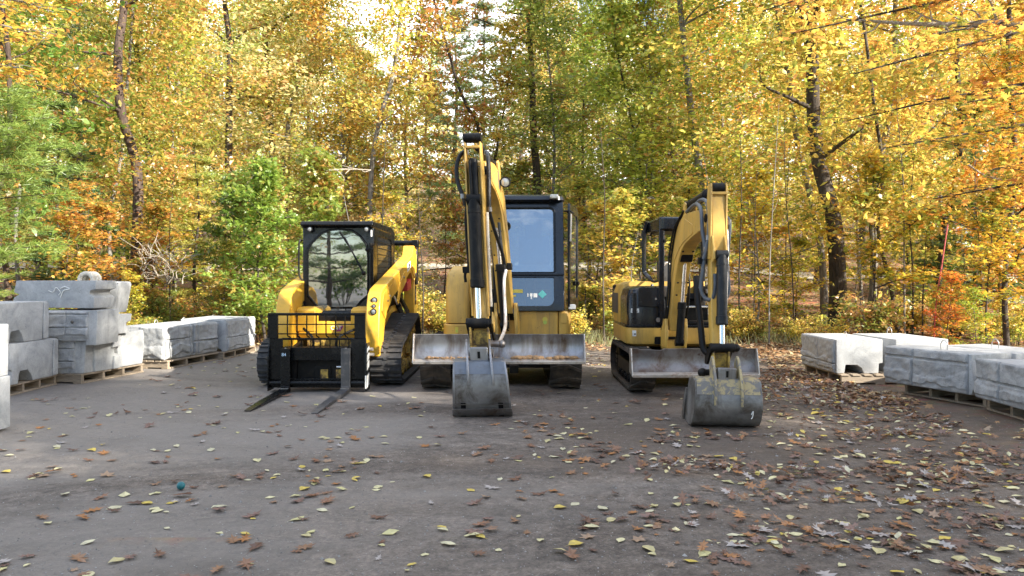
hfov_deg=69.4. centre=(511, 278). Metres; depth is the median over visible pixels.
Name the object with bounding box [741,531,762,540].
fallen leaf
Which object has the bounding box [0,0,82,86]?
aspen tree
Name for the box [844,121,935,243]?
distant pine
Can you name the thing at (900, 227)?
woodland sapling
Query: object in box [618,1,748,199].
woodland tree
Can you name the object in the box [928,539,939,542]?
fallen leaf
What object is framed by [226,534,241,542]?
fallen leaf
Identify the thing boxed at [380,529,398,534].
fallen leaf
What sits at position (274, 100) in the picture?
woodland tree
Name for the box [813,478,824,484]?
fallen leaf
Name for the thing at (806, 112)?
woodland tree
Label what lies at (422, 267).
sapling stem
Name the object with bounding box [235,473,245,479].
fallen leaf
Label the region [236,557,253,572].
fallen leaf
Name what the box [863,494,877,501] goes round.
fallen leaf
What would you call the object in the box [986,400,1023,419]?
wooden pallet
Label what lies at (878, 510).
fallen leaf
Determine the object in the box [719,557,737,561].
fallen leaf
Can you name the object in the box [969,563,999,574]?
fallen leaf
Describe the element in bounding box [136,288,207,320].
undergrowth bush
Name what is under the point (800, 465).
leaf litter
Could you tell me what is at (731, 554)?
fallen leaf
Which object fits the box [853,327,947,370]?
concrete block
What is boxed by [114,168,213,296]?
woodland sapling
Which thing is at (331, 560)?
fallen leaf
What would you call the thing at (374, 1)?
sky
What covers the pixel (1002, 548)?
fallen leaf
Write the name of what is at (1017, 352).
concrete block
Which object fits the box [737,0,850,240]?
woodland tree
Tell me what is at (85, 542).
fallen leaf
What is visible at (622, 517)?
fallen leaf
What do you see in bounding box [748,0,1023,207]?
maple tree
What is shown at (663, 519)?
fallen leaf
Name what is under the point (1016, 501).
fallen leaf
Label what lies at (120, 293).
concrete block
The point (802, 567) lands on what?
fallen leaf
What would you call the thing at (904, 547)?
fallen leaf
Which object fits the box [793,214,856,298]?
woodland sapling
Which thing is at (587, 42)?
maple tree
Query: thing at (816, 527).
fallen leaf
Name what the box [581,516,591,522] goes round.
fallen leaf
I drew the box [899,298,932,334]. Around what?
undergrowth bush
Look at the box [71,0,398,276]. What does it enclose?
broadleaf tree
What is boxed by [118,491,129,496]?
fallen leaf
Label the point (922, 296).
sapling stem
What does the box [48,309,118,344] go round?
concrete block
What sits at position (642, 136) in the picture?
woodland sapling
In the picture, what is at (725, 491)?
fallen leaf
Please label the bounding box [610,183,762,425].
excavator
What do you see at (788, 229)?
sapling stem
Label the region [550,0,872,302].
broadleaf tree
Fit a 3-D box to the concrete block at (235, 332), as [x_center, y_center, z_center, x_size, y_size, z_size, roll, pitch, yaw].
[-5.317,0.962,13.478,0.881,0.611,1.204,0,0,4]
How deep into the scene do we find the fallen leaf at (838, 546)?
3.80 m
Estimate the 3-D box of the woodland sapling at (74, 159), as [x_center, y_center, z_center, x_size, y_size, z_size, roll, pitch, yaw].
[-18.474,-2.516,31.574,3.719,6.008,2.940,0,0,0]
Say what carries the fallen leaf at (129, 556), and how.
on the ground at (202, 471)
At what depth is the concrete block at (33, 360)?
9.19 m
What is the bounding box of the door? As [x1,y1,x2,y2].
[568,204,578,309]
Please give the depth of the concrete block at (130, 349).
10.78 m
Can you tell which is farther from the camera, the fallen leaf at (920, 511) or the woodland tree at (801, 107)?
the woodland tree at (801, 107)
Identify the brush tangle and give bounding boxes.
[122,233,210,283]
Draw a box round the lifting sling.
[77,271,101,280]
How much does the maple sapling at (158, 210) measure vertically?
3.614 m
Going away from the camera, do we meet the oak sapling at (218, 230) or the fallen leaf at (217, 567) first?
the fallen leaf at (217, 567)
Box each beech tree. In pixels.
[86,0,245,299]
[243,0,419,261]
[324,0,476,253]
[567,0,744,280]
[796,31,907,300]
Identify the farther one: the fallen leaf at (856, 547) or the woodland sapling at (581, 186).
the woodland sapling at (581, 186)
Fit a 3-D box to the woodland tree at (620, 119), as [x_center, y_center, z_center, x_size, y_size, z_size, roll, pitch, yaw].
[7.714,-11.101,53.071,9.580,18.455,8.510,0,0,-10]
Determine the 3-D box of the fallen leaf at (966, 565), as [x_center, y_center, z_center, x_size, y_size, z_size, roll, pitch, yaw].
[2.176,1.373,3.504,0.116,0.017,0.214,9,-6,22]
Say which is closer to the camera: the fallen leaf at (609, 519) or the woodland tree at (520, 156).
the fallen leaf at (609, 519)
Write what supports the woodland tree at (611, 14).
on the ground at (202, 471)
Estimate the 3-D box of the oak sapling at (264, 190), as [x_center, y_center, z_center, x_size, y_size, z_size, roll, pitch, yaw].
[-5.357,-0.481,15.242,2.602,4.342,2.975,0,0,-3]
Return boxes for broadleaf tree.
[0,0,136,300]
[0,0,138,280]
[0,0,242,280]
[0,0,327,321]
[15,0,253,313]
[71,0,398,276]
[161,0,376,293]
[221,0,391,289]
[371,0,526,257]
[424,0,674,231]
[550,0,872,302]
[690,0,865,323]
[729,0,1008,332]
[794,0,998,327]
[849,0,1023,328]
[864,0,1023,334]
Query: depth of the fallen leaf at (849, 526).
4.04 m
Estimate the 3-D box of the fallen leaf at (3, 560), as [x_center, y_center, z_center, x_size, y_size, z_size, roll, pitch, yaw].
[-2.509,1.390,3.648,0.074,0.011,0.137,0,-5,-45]
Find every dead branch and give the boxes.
[328,165,370,179]
[838,0,1022,40]
[967,162,1016,187]
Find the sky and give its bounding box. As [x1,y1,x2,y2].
[19,0,1004,180]
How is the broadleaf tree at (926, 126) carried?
on the ground at (202, 471)
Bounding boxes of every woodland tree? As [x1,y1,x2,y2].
[0,0,127,266]
[0,14,67,219]
[0,99,52,237]
[12,0,115,218]
[12,0,131,248]
[69,1,169,247]
[72,1,171,201]
[73,69,174,272]
[84,0,158,228]
[126,0,239,238]
[129,2,240,241]
[146,0,249,168]
[156,68,266,247]
[184,0,306,250]
[204,0,305,169]
[205,0,272,177]
[217,0,331,283]
[222,5,312,232]
[236,1,395,239]
[240,5,337,196]
[289,47,407,224]
[318,20,412,203]
[336,17,428,217]
[381,43,474,221]
[410,16,548,263]
[449,0,588,194]
[455,0,637,248]
[498,11,610,194]
[501,0,628,258]
[527,39,595,229]
[550,0,668,244]
[558,0,738,271]
[566,0,630,204]
[575,10,645,245]
[598,27,696,255]
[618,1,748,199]
[619,2,763,178]
[633,0,752,263]
[637,0,803,273]
[701,0,794,261]
[702,27,761,193]
[713,0,804,233]
[719,10,819,251]
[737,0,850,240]
[740,0,939,283]
[756,1,887,207]
[760,2,890,203]
[784,75,894,263]
[790,0,942,271]
[834,10,903,190]
[839,0,1000,232]
[844,0,1018,280]
[875,14,971,244]
[913,0,1023,225]
[927,1,976,186]
[944,7,999,213]
[948,1,1009,210]
[962,0,1023,219]
[969,37,1023,216]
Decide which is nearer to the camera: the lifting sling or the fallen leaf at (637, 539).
the fallen leaf at (637, 539)
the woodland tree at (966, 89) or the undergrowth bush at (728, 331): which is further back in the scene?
the woodland tree at (966, 89)
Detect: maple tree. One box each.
[0,1,158,279]
[504,0,657,296]
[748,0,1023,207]
[864,66,979,312]
[888,0,1023,345]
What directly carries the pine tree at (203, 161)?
on the ground at (202, 471)
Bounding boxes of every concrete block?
[0,301,48,343]
[0,324,8,375]
[0,375,9,428]
[8,338,57,384]
[13,281,115,307]
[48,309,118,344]
[58,341,92,372]
[77,281,130,312]
[93,335,120,371]
[114,329,143,366]
[118,313,131,333]
[127,319,192,359]
[150,317,217,355]
[181,315,255,350]
[800,331,882,372]
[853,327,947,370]
[883,340,1010,394]
[941,339,1023,358]
[974,358,1023,409]
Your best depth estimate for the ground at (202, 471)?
5.18 m
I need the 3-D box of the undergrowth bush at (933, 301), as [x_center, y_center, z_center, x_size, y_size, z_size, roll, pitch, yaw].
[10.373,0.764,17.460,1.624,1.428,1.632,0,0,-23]
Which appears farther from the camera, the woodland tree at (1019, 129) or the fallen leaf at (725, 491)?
the woodland tree at (1019, 129)
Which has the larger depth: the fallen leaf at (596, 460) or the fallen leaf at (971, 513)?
the fallen leaf at (596, 460)
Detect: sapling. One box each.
[0,186,34,278]
[5,176,69,269]
[7,176,124,288]
[46,151,106,262]
[54,199,150,316]
[89,174,155,279]
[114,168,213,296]
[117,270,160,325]
[121,201,200,317]
[125,154,219,303]
[183,237,250,315]
[184,167,297,325]
[187,149,309,339]
[207,184,293,289]
[253,140,351,304]
[265,177,304,269]
[286,168,358,261]
[345,162,403,227]
[359,190,437,302]
[395,189,453,296]
[420,198,466,294]
[489,159,565,261]
[560,175,615,311]
[564,198,641,326]
[565,125,687,280]
[578,184,671,319]
[592,204,653,280]
[634,172,743,308]
[695,198,748,270]
[727,165,823,339]
[727,185,788,293]
[749,206,815,296]
[762,235,833,327]
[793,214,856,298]
[804,147,960,318]
[846,153,966,305]
[856,224,900,290]
[901,226,1023,302]
[906,208,979,309]
[914,271,980,344]
[929,175,1023,343]
[943,286,1003,344]
[950,151,1023,339]
[957,205,993,289]
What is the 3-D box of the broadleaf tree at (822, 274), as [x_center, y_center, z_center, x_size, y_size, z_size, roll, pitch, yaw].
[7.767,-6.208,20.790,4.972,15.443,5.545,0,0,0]
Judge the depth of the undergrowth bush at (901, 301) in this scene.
17.71 m
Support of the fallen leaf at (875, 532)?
on the ground at (202, 471)
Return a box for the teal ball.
[177,481,184,489]
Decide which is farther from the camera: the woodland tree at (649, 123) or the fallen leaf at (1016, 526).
the woodland tree at (649, 123)
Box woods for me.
[4,4,1020,207]
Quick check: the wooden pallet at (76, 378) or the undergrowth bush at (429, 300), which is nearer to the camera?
the wooden pallet at (76, 378)
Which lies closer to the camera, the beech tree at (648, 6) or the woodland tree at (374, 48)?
the beech tree at (648, 6)
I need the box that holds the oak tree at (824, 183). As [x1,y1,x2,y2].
[595,0,1001,333]
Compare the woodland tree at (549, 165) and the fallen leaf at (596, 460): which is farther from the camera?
the woodland tree at (549, 165)
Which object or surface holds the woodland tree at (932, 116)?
on the ground at (202, 471)
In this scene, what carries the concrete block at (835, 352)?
on the wooden pallet at (847, 375)
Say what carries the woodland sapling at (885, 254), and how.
on the ground at (202, 471)
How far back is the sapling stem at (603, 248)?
16.10 m
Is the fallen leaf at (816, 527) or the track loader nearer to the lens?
the fallen leaf at (816, 527)
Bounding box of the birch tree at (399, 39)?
[332,0,472,255]
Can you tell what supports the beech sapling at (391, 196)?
on the ground at (202, 471)
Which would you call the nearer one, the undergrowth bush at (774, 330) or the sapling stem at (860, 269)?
the undergrowth bush at (774, 330)
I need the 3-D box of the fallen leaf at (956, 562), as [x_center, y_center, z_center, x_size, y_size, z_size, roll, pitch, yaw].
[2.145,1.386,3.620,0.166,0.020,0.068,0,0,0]
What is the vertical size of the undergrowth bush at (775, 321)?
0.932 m
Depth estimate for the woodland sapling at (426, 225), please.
23.67 m
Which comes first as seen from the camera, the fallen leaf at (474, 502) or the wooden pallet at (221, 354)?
the fallen leaf at (474, 502)
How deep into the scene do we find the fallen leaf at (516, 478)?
5.15 m
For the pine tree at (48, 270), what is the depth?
16.83 m
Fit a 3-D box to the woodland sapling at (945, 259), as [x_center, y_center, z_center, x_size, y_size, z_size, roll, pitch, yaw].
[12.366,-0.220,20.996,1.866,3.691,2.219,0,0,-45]
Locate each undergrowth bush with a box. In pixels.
[121,295,148,324]
[126,313,161,324]
[127,292,188,322]
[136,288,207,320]
[174,288,257,320]
[176,303,203,318]
[197,282,272,332]
[210,277,293,343]
[402,290,445,329]
[403,281,438,314]
[419,296,445,331]
[419,308,445,333]
[566,286,610,326]
[570,303,594,333]
[587,314,613,337]
[592,296,612,325]
[602,319,617,339]
[725,305,761,339]
[725,306,772,342]
[737,310,778,342]
[750,298,790,325]
[756,322,776,338]
[771,322,793,335]
[774,316,812,341]
[791,310,852,334]
[827,281,925,333]
[876,291,934,333]
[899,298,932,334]
[924,284,995,336]
[927,304,990,338]
[961,309,1001,336]
[976,299,1023,345]
[995,295,1023,320]
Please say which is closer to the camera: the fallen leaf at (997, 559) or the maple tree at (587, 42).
the fallen leaf at (997, 559)
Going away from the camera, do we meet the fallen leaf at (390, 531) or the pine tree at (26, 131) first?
the fallen leaf at (390, 531)
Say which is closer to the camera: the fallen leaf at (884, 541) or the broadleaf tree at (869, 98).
the fallen leaf at (884, 541)
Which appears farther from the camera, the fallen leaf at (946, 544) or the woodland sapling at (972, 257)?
the woodland sapling at (972, 257)
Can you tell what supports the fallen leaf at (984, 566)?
on the ground at (202, 471)
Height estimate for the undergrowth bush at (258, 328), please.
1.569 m
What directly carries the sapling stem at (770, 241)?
on the ground at (202, 471)
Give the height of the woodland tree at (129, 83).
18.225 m
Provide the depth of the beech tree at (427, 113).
27.73 m
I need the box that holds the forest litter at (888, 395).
[0,250,1023,437]
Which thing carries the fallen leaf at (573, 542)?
on the ground at (202, 471)
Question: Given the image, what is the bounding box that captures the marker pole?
[933,224,947,336]
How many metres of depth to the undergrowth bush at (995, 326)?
16.59 m
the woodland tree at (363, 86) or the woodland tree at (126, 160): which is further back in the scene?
the woodland tree at (363, 86)
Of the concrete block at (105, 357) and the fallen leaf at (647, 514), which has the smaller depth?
the fallen leaf at (647, 514)
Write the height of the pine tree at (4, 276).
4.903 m
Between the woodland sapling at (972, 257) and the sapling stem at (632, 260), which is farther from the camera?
the woodland sapling at (972, 257)
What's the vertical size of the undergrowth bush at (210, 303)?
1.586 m
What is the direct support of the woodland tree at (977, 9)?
on the ground at (202, 471)
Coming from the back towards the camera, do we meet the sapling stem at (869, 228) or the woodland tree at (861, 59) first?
the woodland tree at (861, 59)
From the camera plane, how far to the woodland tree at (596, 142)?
41.95 m
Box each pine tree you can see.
[0,67,94,265]
[0,90,120,309]
[0,189,29,300]
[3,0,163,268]
[141,135,251,313]
[417,0,523,242]
[905,76,1023,328]
[952,156,1023,319]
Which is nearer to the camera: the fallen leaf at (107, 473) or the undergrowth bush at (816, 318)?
the fallen leaf at (107, 473)
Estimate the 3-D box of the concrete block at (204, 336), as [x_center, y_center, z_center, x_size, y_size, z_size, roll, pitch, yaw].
[-5.555,0.959,12.552,0.878,0.616,0.681,0,0,11]
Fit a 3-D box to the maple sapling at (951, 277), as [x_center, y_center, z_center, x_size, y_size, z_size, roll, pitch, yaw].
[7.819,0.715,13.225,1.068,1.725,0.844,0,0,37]
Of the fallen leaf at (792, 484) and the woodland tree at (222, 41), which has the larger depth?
the woodland tree at (222, 41)
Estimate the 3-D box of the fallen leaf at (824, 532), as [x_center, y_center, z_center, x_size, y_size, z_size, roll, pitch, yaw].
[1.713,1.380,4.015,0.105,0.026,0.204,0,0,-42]
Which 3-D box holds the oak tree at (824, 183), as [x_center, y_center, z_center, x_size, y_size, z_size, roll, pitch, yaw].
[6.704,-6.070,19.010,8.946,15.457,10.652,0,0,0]
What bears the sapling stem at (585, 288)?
on the ground at (202, 471)
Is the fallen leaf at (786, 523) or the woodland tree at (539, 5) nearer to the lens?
the fallen leaf at (786, 523)
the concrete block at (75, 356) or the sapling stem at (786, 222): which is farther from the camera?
the sapling stem at (786, 222)
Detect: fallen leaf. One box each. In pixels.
[0,558,12,562]
[20,553,35,556]
[27,473,40,477]
[35,513,48,518]
[67,552,90,563]
[75,513,89,520]
[80,539,94,544]
[81,507,102,512]
[88,492,109,501]
[100,470,115,476]
[108,557,124,562]
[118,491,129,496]
[123,552,136,557]
[153,548,165,556]
[173,573,202,575]
[210,565,224,574]
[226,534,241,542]
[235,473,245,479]
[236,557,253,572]
[237,532,250,541]
[242,509,261,516]
[247,542,264,553]
[296,543,315,549]
[321,494,335,504]
[324,558,335,564]
[344,531,361,537]
[369,514,388,518]
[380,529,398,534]
[441,541,457,544]
[464,528,484,533]
[465,497,482,504]
[467,520,489,527]
[470,550,486,554]
[476,444,492,448]
[484,526,500,529]
[485,485,505,489]
[507,474,521,479]
[530,491,546,494]
[563,546,579,560]
[566,448,577,457]
[568,540,582,544]
[577,456,590,461]
[577,522,589,528]
[577,523,598,527]
[579,533,594,538]
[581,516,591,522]
[590,458,600,463]
[607,517,615,521]
[610,445,621,452]
[613,516,628,522]
[630,504,649,508]
[632,535,648,541]
[639,512,659,517]
[642,545,654,551]
[656,518,675,522]
[677,491,687,504]
[687,520,698,526]
[697,539,707,550]
[698,550,710,557]
[704,499,721,506]
[706,511,717,517]
[706,550,718,558]
[709,559,719,563]
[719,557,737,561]
[721,488,737,495]
[721,552,738,557]
[726,540,755,548]
[730,556,741,563]
[733,507,746,517]
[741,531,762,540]
[741,558,752,565]
[750,531,761,542]
[756,525,771,532]
[760,513,771,517]
[764,495,778,505]
[770,543,782,547]
[775,475,796,479]
[779,544,796,554]
[780,520,794,525]
[787,478,798,488]
[790,532,802,535]
[794,563,811,573]
[800,536,821,542]
[801,524,812,535]
[812,523,821,531]
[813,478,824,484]
[813,529,846,535]
[817,570,836,575]
[827,544,848,548]
[833,521,855,526]
[843,522,858,528]
[847,543,863,553]
[854,528,880,537]
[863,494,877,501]
[863,544,872,549]
[865,526,884,531]
[870,531,894,536]
[872,547,886,554]
[874,508,885,512]
[879,538,889,546]
[888,523,902,532]
[888,543,912,548]
[891,537,904,547]
[892,520,913,529]
[897,498,908,503]
[908,447,929,452]
[911,507,922,513]
[924,558,944,562]
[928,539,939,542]
[936,539,972,546]
[938,540,956,548]
[939,536,950,539]
[939,559,964,565]
[939,561,966,571]
[948,495,964,501]
[949,522,966,527]
[951,555,965,561]
[953,546,966,552]
[956,479,969,483]
[956,564,973,574]
[959,562,981,571]
[960,510,983,517]
[963,442,980,446]
[965,533,986,539]
[967,557,979,563]
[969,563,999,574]
[974,539,1003,549]
[975,564,996,572]
[988,555,1000,562]
[992,568,1006,572]
[993,566,1014,570]
[994,512,1011,517]
[995,547,1013,550]
[1003,562,1018,566]
[1008,525,1023,528]
[1010,497,1023,505]
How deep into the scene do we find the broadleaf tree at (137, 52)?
22.57 m
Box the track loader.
[244,221,421,413]
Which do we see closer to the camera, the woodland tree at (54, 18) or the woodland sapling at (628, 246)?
the woodland sapling at (628, 246)
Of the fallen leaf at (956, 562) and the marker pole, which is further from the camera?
the marker pole
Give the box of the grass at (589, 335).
[421,322,826,346]
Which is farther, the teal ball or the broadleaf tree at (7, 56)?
the broadleaf tree at (7, 56)
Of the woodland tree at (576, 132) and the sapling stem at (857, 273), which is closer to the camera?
the sapling stem at (857, 273)
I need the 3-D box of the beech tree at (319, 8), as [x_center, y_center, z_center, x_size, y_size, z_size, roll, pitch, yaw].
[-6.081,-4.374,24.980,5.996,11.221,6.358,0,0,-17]
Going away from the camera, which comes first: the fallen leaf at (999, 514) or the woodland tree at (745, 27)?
the fallen leaf at (999, 514)
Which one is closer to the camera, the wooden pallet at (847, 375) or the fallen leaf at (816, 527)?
the fallen leaf at (816, 527)
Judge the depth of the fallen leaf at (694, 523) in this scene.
4.20 m
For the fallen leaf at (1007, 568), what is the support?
on the ground at (202, 471)
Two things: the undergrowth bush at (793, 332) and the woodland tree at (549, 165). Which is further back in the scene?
the woodland tree at (549, 165)
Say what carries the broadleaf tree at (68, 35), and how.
on the ground at (202, 471)
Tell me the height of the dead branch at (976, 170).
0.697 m
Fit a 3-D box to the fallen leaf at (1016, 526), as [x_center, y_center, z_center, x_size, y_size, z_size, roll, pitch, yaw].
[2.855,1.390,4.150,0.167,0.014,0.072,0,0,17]
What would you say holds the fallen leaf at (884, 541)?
on the ground at (202, 471)
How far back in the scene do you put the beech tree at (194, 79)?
22.68 m
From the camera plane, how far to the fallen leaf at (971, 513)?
4.35 m
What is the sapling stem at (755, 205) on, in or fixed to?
on the ground at (202, 471)
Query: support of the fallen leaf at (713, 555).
on the ground at (202, 471)
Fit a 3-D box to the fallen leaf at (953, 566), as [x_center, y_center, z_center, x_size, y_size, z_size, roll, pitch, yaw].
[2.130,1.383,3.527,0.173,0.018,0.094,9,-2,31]
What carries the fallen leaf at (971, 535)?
on the ground at (202, 471)
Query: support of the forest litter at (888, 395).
on the ground at (202, 471)
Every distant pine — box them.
[1,63,71,210]
[153,14,245,234]
[337,132,376,220]
[392,0,513,235]
[529,78,602,237]
[601,0,736,255]
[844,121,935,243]
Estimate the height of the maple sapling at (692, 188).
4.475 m
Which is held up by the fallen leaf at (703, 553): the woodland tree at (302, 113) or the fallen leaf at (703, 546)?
the fallen leaf at (703, 546)
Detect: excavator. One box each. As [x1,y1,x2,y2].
[412,132,585,415]
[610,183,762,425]
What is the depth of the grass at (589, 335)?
16.01 m
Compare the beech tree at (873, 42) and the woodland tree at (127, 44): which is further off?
the woodland tree at (127, 44)
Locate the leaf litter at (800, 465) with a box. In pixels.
[0,345,1023,575]
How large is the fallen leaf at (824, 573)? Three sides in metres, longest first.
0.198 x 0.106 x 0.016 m
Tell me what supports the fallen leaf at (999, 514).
on the ground at (202, 471)
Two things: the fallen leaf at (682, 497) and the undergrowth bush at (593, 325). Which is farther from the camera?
the undergrowth bush at (593, 325)
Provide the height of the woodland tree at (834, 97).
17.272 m
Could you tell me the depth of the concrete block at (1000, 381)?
7.50 m
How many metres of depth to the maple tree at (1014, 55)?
15.07 m
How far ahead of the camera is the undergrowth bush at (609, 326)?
16.32 m
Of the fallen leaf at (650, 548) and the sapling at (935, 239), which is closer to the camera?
the fallen leaf at (650, 548)
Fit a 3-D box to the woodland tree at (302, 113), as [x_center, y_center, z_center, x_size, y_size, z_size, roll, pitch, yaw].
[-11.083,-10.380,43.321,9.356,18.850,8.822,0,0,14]
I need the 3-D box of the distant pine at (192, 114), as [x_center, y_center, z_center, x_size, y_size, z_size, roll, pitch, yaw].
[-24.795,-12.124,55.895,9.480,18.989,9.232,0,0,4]
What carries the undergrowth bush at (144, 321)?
on the ground at (202, 471)
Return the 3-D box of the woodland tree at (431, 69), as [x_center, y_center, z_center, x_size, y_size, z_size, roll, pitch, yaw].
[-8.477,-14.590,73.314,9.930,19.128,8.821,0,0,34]
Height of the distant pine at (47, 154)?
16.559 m
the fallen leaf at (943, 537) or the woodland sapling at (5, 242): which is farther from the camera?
the woodland sapling at (5, 242)
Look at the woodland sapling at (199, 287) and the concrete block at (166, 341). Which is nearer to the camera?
the concrete block at (166, 341)
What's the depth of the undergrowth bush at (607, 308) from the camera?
17.45 m
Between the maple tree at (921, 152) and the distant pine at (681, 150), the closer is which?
the maple tree at (921, 152)
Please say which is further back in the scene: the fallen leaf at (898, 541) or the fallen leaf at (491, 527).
the fallen leaf at (491, 527)
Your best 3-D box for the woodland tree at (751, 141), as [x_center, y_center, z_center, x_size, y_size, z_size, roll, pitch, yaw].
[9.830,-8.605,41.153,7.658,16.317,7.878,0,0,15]
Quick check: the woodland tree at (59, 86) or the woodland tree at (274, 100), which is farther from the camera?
the woodland tree at (59, 86)
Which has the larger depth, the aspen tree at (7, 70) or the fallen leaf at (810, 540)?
the aspen tree at (7, 70)
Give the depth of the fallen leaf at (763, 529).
4.09 m
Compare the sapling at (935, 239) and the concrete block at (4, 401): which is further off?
the sapling at (935, 239)
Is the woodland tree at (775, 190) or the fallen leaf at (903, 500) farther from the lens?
the woodland tree at (775, 190)
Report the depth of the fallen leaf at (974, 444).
6.17 m
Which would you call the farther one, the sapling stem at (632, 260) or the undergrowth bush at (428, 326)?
the undergrowth bush at (428, 326)
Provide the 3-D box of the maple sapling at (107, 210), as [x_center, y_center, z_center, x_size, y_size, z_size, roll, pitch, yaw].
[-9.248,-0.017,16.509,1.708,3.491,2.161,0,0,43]
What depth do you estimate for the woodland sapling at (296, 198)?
31.66 m
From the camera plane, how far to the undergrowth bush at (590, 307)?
19.79 m
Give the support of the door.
in the tall excavator at (506, 309)
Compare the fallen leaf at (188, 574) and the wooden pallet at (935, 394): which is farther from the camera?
the wooden pallet at (935, 394)
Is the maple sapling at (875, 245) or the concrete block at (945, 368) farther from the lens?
the maple sapling at (875, 245)
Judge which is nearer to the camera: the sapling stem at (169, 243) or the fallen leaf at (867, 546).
the fallen leaf at (867, 546)
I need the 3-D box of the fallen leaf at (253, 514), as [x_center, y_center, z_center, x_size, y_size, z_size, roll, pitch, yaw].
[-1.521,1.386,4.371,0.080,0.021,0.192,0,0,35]
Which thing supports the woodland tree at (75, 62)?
on the ground at (202, 471)
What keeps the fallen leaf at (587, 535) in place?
on the ground at (202, 471)
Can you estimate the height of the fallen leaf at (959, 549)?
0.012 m
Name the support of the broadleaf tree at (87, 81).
on the ground at (202, 471)
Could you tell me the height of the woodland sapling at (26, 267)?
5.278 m
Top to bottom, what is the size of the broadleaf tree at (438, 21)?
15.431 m
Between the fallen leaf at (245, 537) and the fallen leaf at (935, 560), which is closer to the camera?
the fallen leaf at (935, 560)
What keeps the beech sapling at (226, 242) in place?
on the ground at (202, 471)
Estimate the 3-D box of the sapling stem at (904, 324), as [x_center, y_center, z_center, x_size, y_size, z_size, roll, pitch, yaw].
[8.289,-1.218,16.187,0.561,5.444,0.905,0,0,-16]
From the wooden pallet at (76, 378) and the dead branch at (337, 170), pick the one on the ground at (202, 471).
the wooden pallet at (76, 378)
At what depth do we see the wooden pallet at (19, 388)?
9.37 m
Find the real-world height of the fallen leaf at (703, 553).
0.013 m
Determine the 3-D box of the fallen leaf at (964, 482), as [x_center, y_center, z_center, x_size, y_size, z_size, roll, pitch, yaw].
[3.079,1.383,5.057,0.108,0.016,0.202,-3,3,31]
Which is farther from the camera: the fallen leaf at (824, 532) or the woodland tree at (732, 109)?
the woodland tree at (732, 109)
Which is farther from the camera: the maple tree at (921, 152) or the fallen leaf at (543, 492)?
the maple tree at (921, 152)
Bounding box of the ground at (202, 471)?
[0,177,1023,575]
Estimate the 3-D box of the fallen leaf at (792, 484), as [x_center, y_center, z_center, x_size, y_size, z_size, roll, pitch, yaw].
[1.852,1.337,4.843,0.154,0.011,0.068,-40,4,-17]
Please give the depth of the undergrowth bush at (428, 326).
16.98 m
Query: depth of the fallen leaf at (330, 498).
4.64 m
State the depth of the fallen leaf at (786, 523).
4.13 m
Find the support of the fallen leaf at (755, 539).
on the ground at (202, 471)
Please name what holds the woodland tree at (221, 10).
on the ground at (202, 471)
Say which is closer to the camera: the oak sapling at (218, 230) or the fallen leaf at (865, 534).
the fallen leaf at (865, 534)
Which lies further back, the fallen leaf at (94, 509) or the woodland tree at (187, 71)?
the woodland tree at (187, 71)
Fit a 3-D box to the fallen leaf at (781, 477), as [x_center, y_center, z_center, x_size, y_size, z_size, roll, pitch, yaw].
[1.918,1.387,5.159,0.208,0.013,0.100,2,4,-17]
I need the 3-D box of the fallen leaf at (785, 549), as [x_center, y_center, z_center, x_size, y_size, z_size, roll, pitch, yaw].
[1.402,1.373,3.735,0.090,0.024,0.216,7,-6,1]
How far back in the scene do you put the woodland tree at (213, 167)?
30.57 m
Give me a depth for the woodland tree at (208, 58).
62.62 m
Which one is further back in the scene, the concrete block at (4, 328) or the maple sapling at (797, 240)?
the maple sapling at (797, 240)
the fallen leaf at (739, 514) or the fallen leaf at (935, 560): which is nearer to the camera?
the fallen leaf at (935, 560)
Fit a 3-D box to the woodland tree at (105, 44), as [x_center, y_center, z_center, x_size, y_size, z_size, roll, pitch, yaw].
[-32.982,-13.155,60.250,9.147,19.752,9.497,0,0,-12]
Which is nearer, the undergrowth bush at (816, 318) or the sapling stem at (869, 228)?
the undergrowth bush at (816, 318)
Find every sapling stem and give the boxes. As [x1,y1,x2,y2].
[145,163,187,321]
[368,119,408,224]
[412,193,436,333]
[566,252,601,335]
[587,127,616,341]
[624,234,646,280]
[731,137,761,339]
[745,173,768,339]
[749,107,786,343]
[768,137,809,322]
[781,130,812,325]
[849,209,873,332]
[857,189,865,330]
[862,138,887,319]
[879,104,910,333]
[886,155,914,334]
[913,231,938,335]
[947,129,993,338]
[947,232,975,301]
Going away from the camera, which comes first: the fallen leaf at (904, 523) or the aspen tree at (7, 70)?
the fallen leaf at (904, 523)
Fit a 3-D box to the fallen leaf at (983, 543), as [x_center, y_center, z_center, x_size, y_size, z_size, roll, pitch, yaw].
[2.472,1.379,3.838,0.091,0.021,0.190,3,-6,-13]
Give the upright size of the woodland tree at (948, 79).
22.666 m
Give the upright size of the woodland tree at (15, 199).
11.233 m
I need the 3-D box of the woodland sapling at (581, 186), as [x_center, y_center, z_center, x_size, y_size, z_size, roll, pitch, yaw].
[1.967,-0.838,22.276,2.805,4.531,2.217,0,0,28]
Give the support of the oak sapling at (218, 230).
on the ground at (202, 471)
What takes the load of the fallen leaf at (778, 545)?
on the ground at (202, 471)
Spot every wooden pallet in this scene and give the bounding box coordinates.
[10,375,56,395]
[56,363,143,383]
[142,352,218,368]
[205,345,256,359]
[804,364,890,383]
[904,385,987,407]
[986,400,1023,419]
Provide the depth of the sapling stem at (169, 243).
17.31 m
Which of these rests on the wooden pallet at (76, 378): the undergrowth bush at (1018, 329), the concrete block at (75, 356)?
the concrete block at (75, 356)

